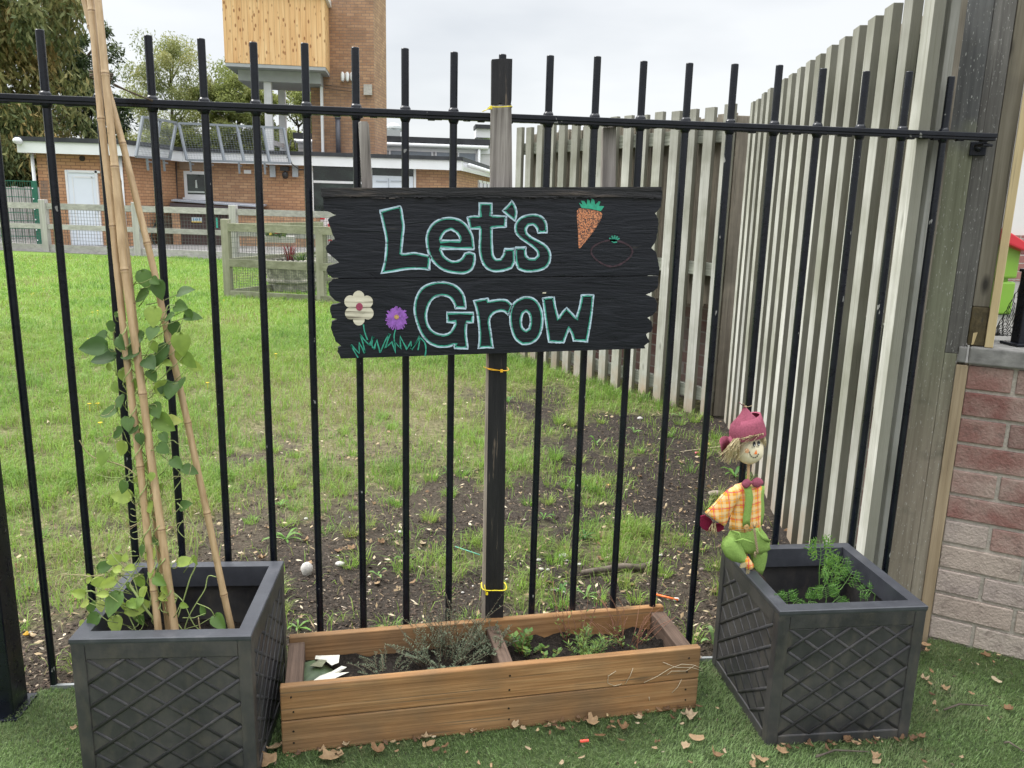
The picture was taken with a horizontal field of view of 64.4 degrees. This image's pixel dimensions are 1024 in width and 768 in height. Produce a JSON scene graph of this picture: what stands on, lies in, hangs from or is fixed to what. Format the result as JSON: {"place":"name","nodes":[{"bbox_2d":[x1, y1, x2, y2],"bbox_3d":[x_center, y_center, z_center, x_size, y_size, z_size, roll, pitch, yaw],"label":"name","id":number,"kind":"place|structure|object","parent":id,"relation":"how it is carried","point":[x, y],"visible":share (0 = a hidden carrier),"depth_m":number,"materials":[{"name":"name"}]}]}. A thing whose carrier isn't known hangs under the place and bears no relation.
{"place":"outdoors","nodes":[
{"label":"outdoors","id":0,"kind":"place"},
{"bbox_2d":[0,235,330,259],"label":"path","id":1,"kind":"structure","parent":0,"point":[198,247],"depth_m":21.05,"materials":[{"name":"concrete"}]},
{"bbox_2d":[0,186,39,238],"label":"picket fence","id":2,"kind":"object","parent":1,"relation":"on","point":[20,195],"visible":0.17,"depth_m":23.11,"materials":[{"name":"wood"}]},
{"bbox_2d":[0,180,41,243],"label":"green fence","id":3,"kind":"object","parent":1,"relation":"on","point":[34,189],"visible":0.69,"depth_m":19.99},
{"bbox_2d":[54,20,138,139],"bbox_3d":[-14.716,-8.945,28.210,3.127,7.198,2.856,3,13,7],"label":"evergreen tree","id":4,"kind":"object","parent":1,"relation":"on","point":[84,62],"visible":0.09,"depth_m":27.84,"materials":[{"name":"green plant"}]},
{"bbox_2d":[0,199,337,262],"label":"post and rail fence","id":5,"kind":"object","parent":1,"relation":"on","point":[45,226],"visible":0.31,"depth_m":17.81,"materials":[{"name":"wood"}]},
{"bbox_2d":[127,118,217,147],"bbox_3d":[-12.930,-8.073,31.255,4.207,4.276,3.874,0,13,-7],"label":"birch tree","id":6,"kind":"object","parent":1,"relation":"on","point":[190,135],"visible":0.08,"depth_m":30.72,"materials":[{"name":"green plant"}]},
{"bbox_2d":[176,56,293,150],"bbox_3d":[-11.053,-9.700,32.811,4.657,6.876,4.648,0,13,-7],"label":"birch tree","id":7,"kind":"object","parent":1,"relation":"on","point":[231,88],"visible":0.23,"depth_m":31.47,"materials":[{"name":"green plant"}]},
{"bbox_2d":[291,252,306,260],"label":"planter grass","id":8,"kind":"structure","parent":0,"point":[299,257],"depth_m":11.90,"materials":[{"name":"green plant"}]},
{"bbox_2d":[293,123,489,165],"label":"white clad building","id":9,"kind":"structure","parent":0,"point":[477,148],"depth_m":30.73,"materials":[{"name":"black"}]},
{"bbox_2d":[389,146,400,154],"bbox_3d":[-4.335,-8.590,30.664,0.583,0.707,0.090,0,13,-7],"label":"window","id":10,"kind":"structure","parent":9,"relation":"in","point":[390,152],"depth_m":30.61,"materials":[{"name":"grey glass"}]},
{"bbox_2d":[409,147,432,155],"bbox_3d":[-3.477,-8.615,30.762,0.963,0.716,0.090,0,13,-7],"label":"window","id":11,"kind":"structure","parent":9,"relation":"in","point":[410,152],"depth_m":30.73,"materials":[{"name":"grey glass"}]},
{"bbox_2d":[435,148,448,155],"bbox_3d":[-2.540,-8.647,30.869,0.743,0.714,0.090,0,13,-7],"label":"window","id":12,"kind":"structure","parent":9,"relation":"in","point":[436,153],"depth_m":30.83,"materials":[{"name":"grey glass"}]},
{"bbox_2d":[458,149,476,160],"bbox_3d":[-1.702,-8.674,30.965,0.732,0.716,0.090,0,13,-7],"label":"window","id":13,"kind":"structure","parent":9,"relation":"in","point":[472,156],"depth_m":30.96,"materials":[{"name":"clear glass"}]},
{"bbox_2d":[0,250,927,692],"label":"ground","id":14,"kind":"structure","parent":0,"point":[392,600],"depth_m":3.75,"materials":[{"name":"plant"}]},
{"bbox_2d":[0,82,80,235],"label":"conifer tree","id":15,"kind":"object","parent":14,"relation":"on","point":[9,167],"visible":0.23,"depth_m":23.23,"materials":[{"name":"green plant"}]},
{"bbox_2d":[0,0,97,229],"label":"conifer tree","id":16,"kind":"object","parent":14,"relation":"on","point":[21,21],"visible":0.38,"depth_m":24.36,"materials":[{"name":"green plant"}]},
{"bbox_2d":[164,215,172,244],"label":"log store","id":17,"kind":"structure","parent":14,"relation":"on","point":[169,240],"depth_m":22.11,"materials":[{"name":"wood"}]},
{"bbox_2d":[114,29,235,147],"bbox_3d":[-13.494,-9.948,32.254,4.296,7.659,4.509,11,15,35],"label":"birch tree","id":18,"kind":"object","parent":14,"relation":"on","point":[164,59],"visible":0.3,"depth_m":31.12,"materials":[{"name":"green plant"}]},
{"bbox_2d":[170,199,319,246],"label":"lean to store","id":19,"kind":"structure","parent":14,"relation":"on","point":[188,217],"depth_m":22.36,"materials":[{"name":"metal"}]},
{"bbox_2d":[180,213,228,244],"bbox_3d":[-8.326,-4.197,22.417,1.515,1.065,0.080,0,13,-7],"label":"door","id":20,"kind":"structure","parent":19,"relation":"in","point":[200,241],"depth_m":22.34,"materials":[{"name":"wood"}]},
{"bbox_2d":[12,136,489,245],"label":"school building","id":21,"kind":"structure","parent":14,"relation":"on","point":[78,170],"depth_m":23.34,"materials":[{"name":"orange brick"}]},
{"bbox_2d":[41,181,47,197],"bbox_3d":[-11.651,-4.530,20.307,0.204,1.058,0.008,0,13,-7],"label":"offcut","id":22,"kind":"object","parent":21,"relation":"attached to","point":[44,191],"visible":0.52,"depth_m":20.25,"materials":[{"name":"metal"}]},
{"bbox_2d":[64,170,103,244],"bbox_3d":[-10.891,-4.493,20.785,0.843,1.893,0.110,0,13,-7],"label":"door","id":23,"kind":"structure","parent":21,"relation":"in","point":[82,186],"depth_m":20.73,"materials":[{"name":"white plastic"}]},
{"bbox_2d":[134,116,177,170],"bbox_3d":[-9.241,-6.227,21.153,0.213,1.352,2.311,2,12,2],"label":"roof guard","id":24,"kind":"object","parent":21,"relation":"attached to","point":[171,146],"visible":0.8,"depth_m":21.13,"materials":[{"name":"metal"}]},
{"bbox_2d":[183,171,204,199],"bbox_3d":[-9.117,-5.709,23.411,0.702,0.808,0.110,0,13,-7],"label":"window","id":25,"kind":"structure","parent":21,"relation":"in","point":[194,184],"depth_m":23.41,"materials":[{"name":"white glass"}]},
{"bbox_2d":[178,122,290,173],"bbox_3d":[-7.701,-6.545,22.662,3.064,1.335,0.392,0,13,-7],"label":"roof guard","id":26,"kind":"object","parent":21,"relation":"attached to","point":[241,150],"visible":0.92,"depth_m":22.57,"materials":[{"name":"metal"}]},
{"bbox_2d":[222,0,330,150],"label":"timber clad box","id":27,"kind":"object","parent":21,"relation":"on","point":[279,32],"visible":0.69,"depth_m":22.98,"materials":[{"name":"yellow wood"}]},
{"bbox_2d":[320,218,331,241],"bbox_3d":[-5.536,-4.444,23.862,0.575,0.947,0.090,0,13,-7],"label":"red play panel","id":28,"kind":"object","parent":21,"relation":"attached to","point":[325,220],"visible":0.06,"depth_m":23.78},
{"bbox_2d":[312,166,371,210],"bbox_3d":[-5.004,-5.693,23.946,1.766,1.513,0.110,0,13,-7],"label":"window","id":29,"kind":"structure","parent":21,"relation":"in","point":[322,176],"depth_m":23.83,"materials":[{"name":"grey glass"}]},
{"bbox_2d":[372,175,412,187],"bbox_3d":[-3.544,-5.115,24.243,1.192,2.101,0.090,0,13,-7],"label":"double door","id":30,"kind":"structure","parent":21,"relation":"in","point":[377,181],"depth_m":24.02,"materials":[{"name":"white plastic"}]},
{"bbox_2d":[372,168,415,187],"bbox_3d":[-3.506,-5.267,24.224,1.286,2.383,0.110,0,13,-7],"label":"window","id":31,"kind":"structure","parent":21,"relation":"in","point":[375,171],"depth_m":23.99,"materials":[{"name":"grey glass"}]},
{"bbox_2d":[243,91,311,150],"bbox_3d":[-8.866,-9.327,34.078,4.402,6.280,4.647,0,13,-7],"label":"birch tree","id":32,"kind":"object","parent":14,"relation":"on","point":[294,97],"visible":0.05,"depth_m":33.10,"materials":[{"name":"green plant"}]},
{"bbox_2d":[220,219,339,302],"bbox_3d":[-2.100,-1.815,11.724,3.140,1.040,2.372,4,13,13],"label":"timber pen","id":33,"kind":"object","parent":14,"relation":"on","point":[321,231],"visible":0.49,"depth_m":10.84,"materials":[{"name":"wood"}]},
{"bbox_2d":[265,233,295,242],"bbox_3d":[-4.697,-3.006,16.371,0.611,0.307,0.430,0,13,-7],"label":"flower trough","id":34,"kind":"object","parent":14,"relation":"on","point":[274,238],"visible":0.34,"depth_m":16.26,"materials":[{"name":"wood"}]},
{"bbox_2d":[262,528,301,542],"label":"weed","id":35,"kind":"object","parent":14,"relation":"on","point":[288,535],"visible":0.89,"depth_m":3.25,"materials":[{"name":"green plant"}]},
{"bbox_2d":[266,257,315,291],"bbox_3d":[-3.260,-1.629,12.071,0.880,0.467,0.876,0,13,-7],"label":"round stone planter","id":36,"kind":"object","parent":14,"relation":"on","point":[286,278],"visible":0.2,"depth_m":11.77,"materials":[{"name":"stone"}]},
{"bbox_2d":[279,244,297,259],"bbox_3d":[-3.277,-1.965,11.992,0.296,0.276,0.421,9,14,30],"label":"red cordyline","id":37,"kind":"object","parent":36,"relation":"on","point":[290,254],"visible":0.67,"depth_m":11.99,"materials":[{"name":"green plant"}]},
{"bbox_2d":[287,619,310,630],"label":"weed","id":38,"kind":"object","parent":14,"relation":"on","point":[300,625],"visible":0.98,"depth_m":2.60,"materials":[{"name":"green plant"}]},
{"bbox_2d":[300,562,312,575],"bbox_3d":[-0.741,0.669,2.936,0.044,0.057,0.037,0,13,-7],"label":"stone","id":39,"kind":"object","parent":14,"relation":"on","point":[306,569],"visible":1,"depth_m":2.92,"materials":[{"name":"stone"}]},
{"bbox_2d":[311,0,386,153],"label":"brick tower","id":40,"kind":"structure","parent":14,"relation":"on","point":[361,24],"depth_m":24.54,"materials":[{"name":"brick"}]},
{"bbox_2d":[50,656,711,688],"bbox_3d":[0.003,0.836,2.385,2.550,0.024,0.010,0,13,-7],"label":"edging strip","id":41,"kind":"object","parent":14,"relation":"on","point":[66,685],"visible":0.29,"depth_m":2.23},
{"bbox_2d":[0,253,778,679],"bbox_3d":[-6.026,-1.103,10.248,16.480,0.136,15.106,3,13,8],"label":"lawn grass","id":42,"kind":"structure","parent":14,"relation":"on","point":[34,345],"depth_m":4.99,"materials":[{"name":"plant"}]},
{"bbox_2d":[4,320,781,673],"bbox_3d":[-2.373,0.059,5.562,7.273,0.054,6.962,0,13,-7],"label":"lawn debris","id":43,"kind":"object","parent":14,"relation":"on","point":[424,522],"visible":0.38,"depth_m":3.35,"materials":[{"name":"plant"}]},
{"bbox_2d":[0,29,997,722],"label":"metal railing","id":44,"kind":"object","parent":14,"relation":"on","point":[14,695],"visible":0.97,"depth_m":2.14,"materials":[{"name":"metal"}]},
{"bbox_2d":[89,70,152,101],"bbox_3d":[-0.903,-0.690,1.889,0.054,0.059,0.165,9,14,29],"label":"twine tie","id":45,"kind":"object","parent":44,"relation":"attached to","point":[91,76],"visible":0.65,"depth_m":1.87,"materials":[{"name":"fabric"}]},
{"bbox_2d":[321,58,662,618],"bbox_3d":[-0.054,-0.058,2.166,0.860,1.517,0.106,0,13,-7],"label":"wooden sign","id":46,"kind":"object","parent":44,"relation":"attached to","point":[498,269],"visible":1,"depth_m":2.07,"materials":[{"name":"black paint"}]},
{"bbox_2d":[481,582,506,594],"bbox_3d":[-0.051,0.569,2.301,0.074,0.032,0.058,0,13,-7],"label":"cable tie","id":47,"kind":"object","parent":46,"relation":"attached to","point":[485,590],"visible":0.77,"depth_m":2.28,"materials":[{"name":"yellow plastic"}]},
{"bbox_2d":[554,582,569,591],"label":"weed","id":48,"kind":"object","parent":14,"relation":"on","point":[564,588],"visible":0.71,"depth_m":2.88,"materials":[{"name":"green plant"}]},
{"bbox_2d":[576,585,597,599],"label":"weed","id":49,"kind":"object","parent":14,"relation":"on","point":[588,587],"visible":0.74,"depth_m":2.86,"materials":[{"name":"green plant"}]},
{"bbox_2d":[581,556,661,574],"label":"fallen branch","id":50,"kind":"object","parent":14,"relation":"on","point":[622,566],"visible":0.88,"depth_m":3.05,"materials":[{"name":"wood"}]},
{"bbox_2d":[512,104,737,415],"bbox_3d":[0.696,-0.973,6.146,0.102,1.980,2.424,-7,15,-33],"label":"slatted fence","id":51,"kind":"object","parent":14,"relation":"on","point":[570,155],"visible":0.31,"depth_m":5.53,"materials":[{"name":"wood"}]},
{"bbox_2d":[701,625,713,643],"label":"weed","id":52,"kind":"object","parent":14,"relation":"on","point":[710,627],"visible":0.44,"depth_m":2.54,"materials":[{"name":"green plant"}]},
{"bbox_2d":[721,466,738,476],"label":"weed","id":53,"kind":"object","parent":14,"relation":"on","point":[732,472],"visible":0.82,"depth_m":4.16,"materials":[{"name":"green plant"}]},
{"bbox_2d":[712,115,749,415],"bbox_3d":[1.421,-0.722,5.218,0.140,1.900,0.070,0,13,-7],"label":"fence post","id":54,"kind":"object","parent":14,"relation":"on","point":[731,260],"visible":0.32,"depth_m":5.18,"materials":[{"name":"wood"}]},
{"bbox_2d":[549,299,947,587],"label":"raised terrace","id":55,"kind":"structure","parent":14,"relation":"on","point":[685,343],"depth_m":5.84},
{"bbox_2d":[950,281,1019,403],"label":"terrace paving","id":56,"kind":"structure","parent":55,"relation":"on","point":[1017,283],"depth_m":4.55,"materials":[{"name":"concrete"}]},
{"bbox_2d":[990,230,1023,314],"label":"playhouse","id":57,"kind":"object","parent":56,"relation":"on","point":[1016,247],"visible":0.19,"depth_m":4.88,"materials":[{"name":"green plastic"}]},
{"bbox_2d":[1002,87,1023,280],"bbox_3d":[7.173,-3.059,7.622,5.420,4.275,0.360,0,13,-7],"label":"white building","id":58,"kind":"structure","parent":56,"relation":"on","point":[1017,229],"depth_m":7.53,"materials":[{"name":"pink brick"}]},
{"bbox_2d":[724,0,967,562],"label":"slatted fence","id":59,"kind":"object","parent":14,"relation":"on","point":[888,50],"visible":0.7,"depth_m":2.93,"materials":[{"name":"wood"}]},
{"bbox_2d":[873,0,1016,600],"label":"gate post","id":60,"kind":"object","parent":14,"relation":"on","point":[984,56],"visible":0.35,"depth_m":2.40,"materials":[{"name":"wood"}]},
{"bbox_2d":[922,362,968,641],"bbox_3d":[1.353,0.387,2.563,0.032,0.919,0.054,8,14,28],"label":"timber strip","id":61,"kind":"object","parent":14,"relation":"on","point":[955,410],"visible":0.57,"depth_m":2.53,"materials":[{"name":"wood"}]},
{"bbox_2d":[927,340,1023,660],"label":"brick wall","id":62,"kind":"structure","parent":14,"relation":"on","point":[978,601],"depth_m":2.48,"materials":[{"name":"brick"}]},
{"bbox_2d":[967,0,1023,347],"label":"pergola post","id":63,"kind":"object","parent":62,"relation":"on","point":[983,317],"visible":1,"depth_m":2.33,"materials":[{"name":"wood"}]},
{"bbox_2d":[1000,268,1023,346],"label":"black post","id":64,"kind":"object","parent":62,"relation":"on","point":[1017,337],"visible":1,"depth_m":2.44,"materials":[{"name":"metal"}]},
{"bbox_2d":[995,287,1018,335],"bbox_3d":[1.554,-0.237,2.515,0.063,0.187,0.075,-3,13,-20],"label":"black netting","id":65,"kind":"object","parent":64,"relation":"attached to","point":[997,333],"visible":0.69,"depth_m":2.52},
{"bbox_2d":[4,0,924,186],"label":"sky","id":66,"kind":"structure","parent":0,"point":[758,36],"materials":[{"name":"white"}]},
{"bbox_2d":[0,636,1023,767],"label":"artificial turf","id":67,"kind":"structure","parent":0,"point":[385,764],"depth_m":2.07,"materials":[{"name":"plastic"}]},
{"bbox_2d":[68,561,286,767],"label":"lattice planter","id":68,"kind":"object","parent":67,"relation":"on","point":[207,695],"visible":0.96,"depth_m":1.84,"materials":[{"name":"plastic"}]},
{"bbox_2d":[87,0,161,629],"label":"bamboo cane","id":69,"kind":"object","parent":68,"relation":"on","point":[140,467],"visible":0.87,"depth_m":1.83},
{"bbox_2d":[96,24,170,629],"bbox_3d":[-0.877,-0.149,1.880,0.020,1.703,0.331,-8,16,-36],"label":"bamboo cane","id":70,"kind":"object","parent":68,"relation":"on","point":[166,622],"visible":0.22,"depth_m":1.86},
{"bbox_2d":[94,0,178,629],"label":"bamboo cane","id":71,"kind":"object","parent":68,"relation":"on","point":[142,395],"visible":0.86,"depth_m":1.82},
{"bbox_2d":[60,269,225,630],"bbox_3d":[-0.848,0.168,1.865,0.359,0.845,0.204,0,13,-7],"label":"climbing plant","id":72,"kind":"object","parent":68,"relation":"on","point":[165,423],"visible":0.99,"depth_m":1.86,"materials":[{"name":"green plant"}]},
{"bbox_2d":[81,0,234,628],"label":"bamboo cane","id":73,"kind":"object","parent":68,"relation":"on","point":[180,392],"visible":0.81,"depth_m":1.90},
{"bbox_2d":[262,751,276,766],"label":"fallen leaf","id":74,"kind":"object","parent":67,"relation":"on","point":[268,758],"visible":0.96,"depth_m":1.94,"materials":[{"name":"plant"}]},
{"bbox_2d":[266,741,281,748],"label":"fallen leaf","id":75,"kind":"object","parent":67,"relation":"on","point":[275,745],"visible":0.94,"depth_m":1.99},
{"bbox_2d":[319,747,338,759],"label":"fallen leaf","id":76,"kind":"object","parent":67,"relation":"on","point":[327,755],"visible":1,"depth_m":1.97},
{"bbox_2d":[371,742,384,752],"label":"fallen leaf","id":77,"kind":"object","parent":67,"relation":"on","point":[379,748],"visible":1,"depth_m":1.99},
{"bbox_2d":[280,604,700,753],"bbox_3d":[-0.054,0.778,2.202,1.087,0.182,0.256,-1,13,-12],"label":"timber trough","id":78,"kind":"object","parent":67,"relation":"on","point":[505,686],"visible":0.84,"depth_m":2.12,"materials":[{"name":"wood"}]},
{"bbox_2d":[304,655,348,680],"bbox_3d":[-0.483,0.742,2.113,0.122,0.029,0.122,0,13,-7],"label":"torn packet","id":79,"kind":"object","parent":78,"relation":"on","point":[319,669],"visible":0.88,"depth_m":2.11,"materials":[{"name":"green plastic"}]},
{"bbox_2d":[348,646,414,674],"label":"thyme bush","id":80,"kind":"object","parent":78,"relation":"on","point":[372,664],"visible":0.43,"depth_m":2.15,"materials":[{"name":"green plant"}]},
{"bbox_2d":[385,615,488,669],"bbox_3d":[-0.202,0.697,2.186,0.278,0.104,0.258,0,13,-7],"label":"thyme bush","id":81,"kind":"object","parent":78,"relation":"on","point":[465,652],"visible":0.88,"depth_m":2.17,"materials":[{"name":"green plant"}]},
{"bbox_2d":[403,578,503,653],"bbox_3d":[-0.152,0.638,2.235,0.281,0.180,0.212,-9,16,-40],"label":"thyme bush","id":82,"kind":"object","parent":78,"relation":"on","point":[454,626],"visible":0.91,"depth_m":2.23,"materials":[{"name":"green plant"}]},
{"bbox_2d":[463,617,518,655],"bbox_3d":[-0.059,0.694,2.209,0.154,0.086,0.172,0,13,-7],"label":"thyme bush","id":83,"kind":"object","parent":78,"relation":"on","point":[482,636],"visible":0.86,"depth_m":2.21,"materials":[{"name":"green plant"}]},
{"bbox_2d":[507,627,548,657],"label":"mint plant","id":84,"kind":"object","parent":78,"relation":"on","point":[525,641],"visible":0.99,"depth_m":2.23,"materials":[{"name":"green plant"}]},
{"bbox_2d":[539,647,561,658],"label":"mint plant","id":85,"kind":"object","parent":78,"relation":"on","point":[554,655],"visible":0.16,"depth_m":2.19,"materials":[{"name":"green plant"}]},
{"bbox_2d":[553,582,602,642],"bbox_3d":[0.175,0.643,2.316,0.147,0.171,0.117,5,13,15],"label":"twiggy herb","id":86,"kind":"object","parent":78,"relation":"on","point":[562,635],"visible":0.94,"depth_m":2.31,"materials":[{"name":"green plant"}]},
{"bbox_2d":[564,622,621,655],"bbox_3d":[0.209,0.706,2.212,0.151,0.095,0.145,9,15,32],"label":"plant","id":87,"kind":"object","parent":78,"relation":"on","point":[592,649],"visible":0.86,"depth_m":2.22,"materials":[{"name":"green plant"}]},
{"bbox_2d":[581,589,675,649],"bbox_3d":[0.317,0.664,2.306,0.245,0.143,0.218,9,15,32],"label":"twiggy herb","id":88,"kind":"object","parent":78,"relation":"on","point":[637,641],"visible":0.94,"depth_m":2.30,"materials":[{"name":"brown plant"}]},
{"bbox_2d":[608,662,701,699],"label":"dry root fibres","id":89,"kind":"object","parent":78,"relation":"attached to","point":[665,671],"visible":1,"depth_m":2.17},
{"bbox_2d":[15,652,1023,767],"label":"grit","id":90,"kind":"object","parent":67,"relation":"on","point":[656,730],"visible":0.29,"depth_m":2.09,"materials":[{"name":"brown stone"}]},
{"bbox_2d":[586,712,599,724],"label":"fallen leaf","id":91,"kind":"object","parent":67,"relation":"on","point":[591,719],"visible":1,"depth_m":2.13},
{"bbox_2d":[618,721,628,729],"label":"fallen leaf","id":92,"kind":"object","parent":67,"relation":"on","point":[624,726],"visible":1,"depth_m":2.11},
{"bbox_2d":[681,741,690,748],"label":"fallen leaf","id":93,"kind":"object","parent":67,"relation":"on","point":[685,744],"visible":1,"depth_m":2.04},
{"bbox_2d":[686,707,697,719],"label":"fallen leaf","id":94,"kind":"object","parent":67,"relation":"on","point":[691,714],"visible":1,"depth_m":2.16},
{"bbox_2d":[689,734,704,740],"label":"fallen leaf","id":95,"kind":"object","parent":67,"relation":"on","point":[696,737],"visible":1,"depth_m":2.07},
{"bbox_2d":[712,745,723,756],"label":"fallen leaf","id":96,"kind":"object","parent":67,"relation":"on","point":[717,754],"visible":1,"depth_m":2.01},
{"bbox_2d":[754,754,768,761],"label":"fallen leaf","id":97,"kind":"object","parent":67,"relation":"on","point":[760,758],"visible":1,"depth_m":2.00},
{"bbox_2d":[776,745,788,752],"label":"fallen leaf","id":98,"kind":"object","parent":67,"relation":"on","point":[780,749],"visible":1,"depth_m":2.03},
{"bbox_2d":[712,543,927,745],"bbox_3d":[0.818,0.695,2.235,0.389,0.377,0.389,0,13,-7],"label":"lattice planter","id":99,"kind":"object","parent":67,"relation":"on","point":[822,670],"visible":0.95,"depth_m":2.07,"materials":[{"name":"plastic"}]},
{"bbox_2d":[700,402,769,580],"bbox_3d":[0.606,0.301,2.167,0.203,0.516,0.098,0,13,-7],"label":"scarecrow","id":100,"kind":"object","parent":99,"relation":"on","point":[742,504],"visible":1,"depth_m":2.16,"materials":[{"name":"multicoloured fabric"}]},
{"bbox_2d":[774,589,807,603],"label":"feathery seedling","id":101,"kind":"object","parent":99,"relation":"on","point":[781,594],"visible":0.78,"depth_m":2.07,"materials":[{"name":"green plant"}]},
{"bbox_2d":[803,534,850,595],"bbox_3d":[0.835,0.484,2.168,0.131,0.179,0.028,0,13,-7],"label":"feathery seedling","id":102,"kind":"object","parent":99,"relation":"on","point":[815,547],"visible":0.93,"depth_m":2.16,"materials":[{"name":"green plant"}]},
{"bbox_2d":[805,582,848,602],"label":"feathery seedling","id":103,"kind":"object","parent":99,"relation":"on","point":[831,591],"visible":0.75,"depth_m":2.09,"materials":[{"name":"green plant"}]},
{"bbox_2d":[819,554,844,591],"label":"feathery seedling","id":104,"kind":"object","parent":99,"relation":"on","point":[827,575],"visible":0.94,"depth_m":2.16,"materials":[{"name":"green plant"}]},
{"bbox_2d":[833,556,863,590],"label":"feathery seedling","id":105,"kind":"object","parent":99,"relation":"on","point":[847,571],"visible":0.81,"depth_m":2.21,"materials":[{"name":"green plant"}]},
{"bbox_2d":[856,580,875,601],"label":"feathery seedling","id":106,"kind":"object","parent":99,"relation":"on","point":[865,590],"visible":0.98,"depth_m":2.17,"materials":[{"name":"green plant"}]},
{"bbox_2d":[815,749,867,757],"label":"twig","id":107,"kind":"object","parent":67,"relation":"on","point":[825,753],"visible":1,"depth_m":2.03,"materials":[{"name":"wood"}]},
{"bbox_2d":[871,750,880,758],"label":"fallen leaf","id":108,"kind":"object","parent":67,"relation":"on","point":[876,754],"visible":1,"depth_m":2.02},
{"bbox_2d":[943,703,987,710],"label":"twig","id":109,"kind":"object","parent":67,"relation":"on","point":[949,707],"visible":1,"depth_m":2.23,"materials":[{"name":"wood"}]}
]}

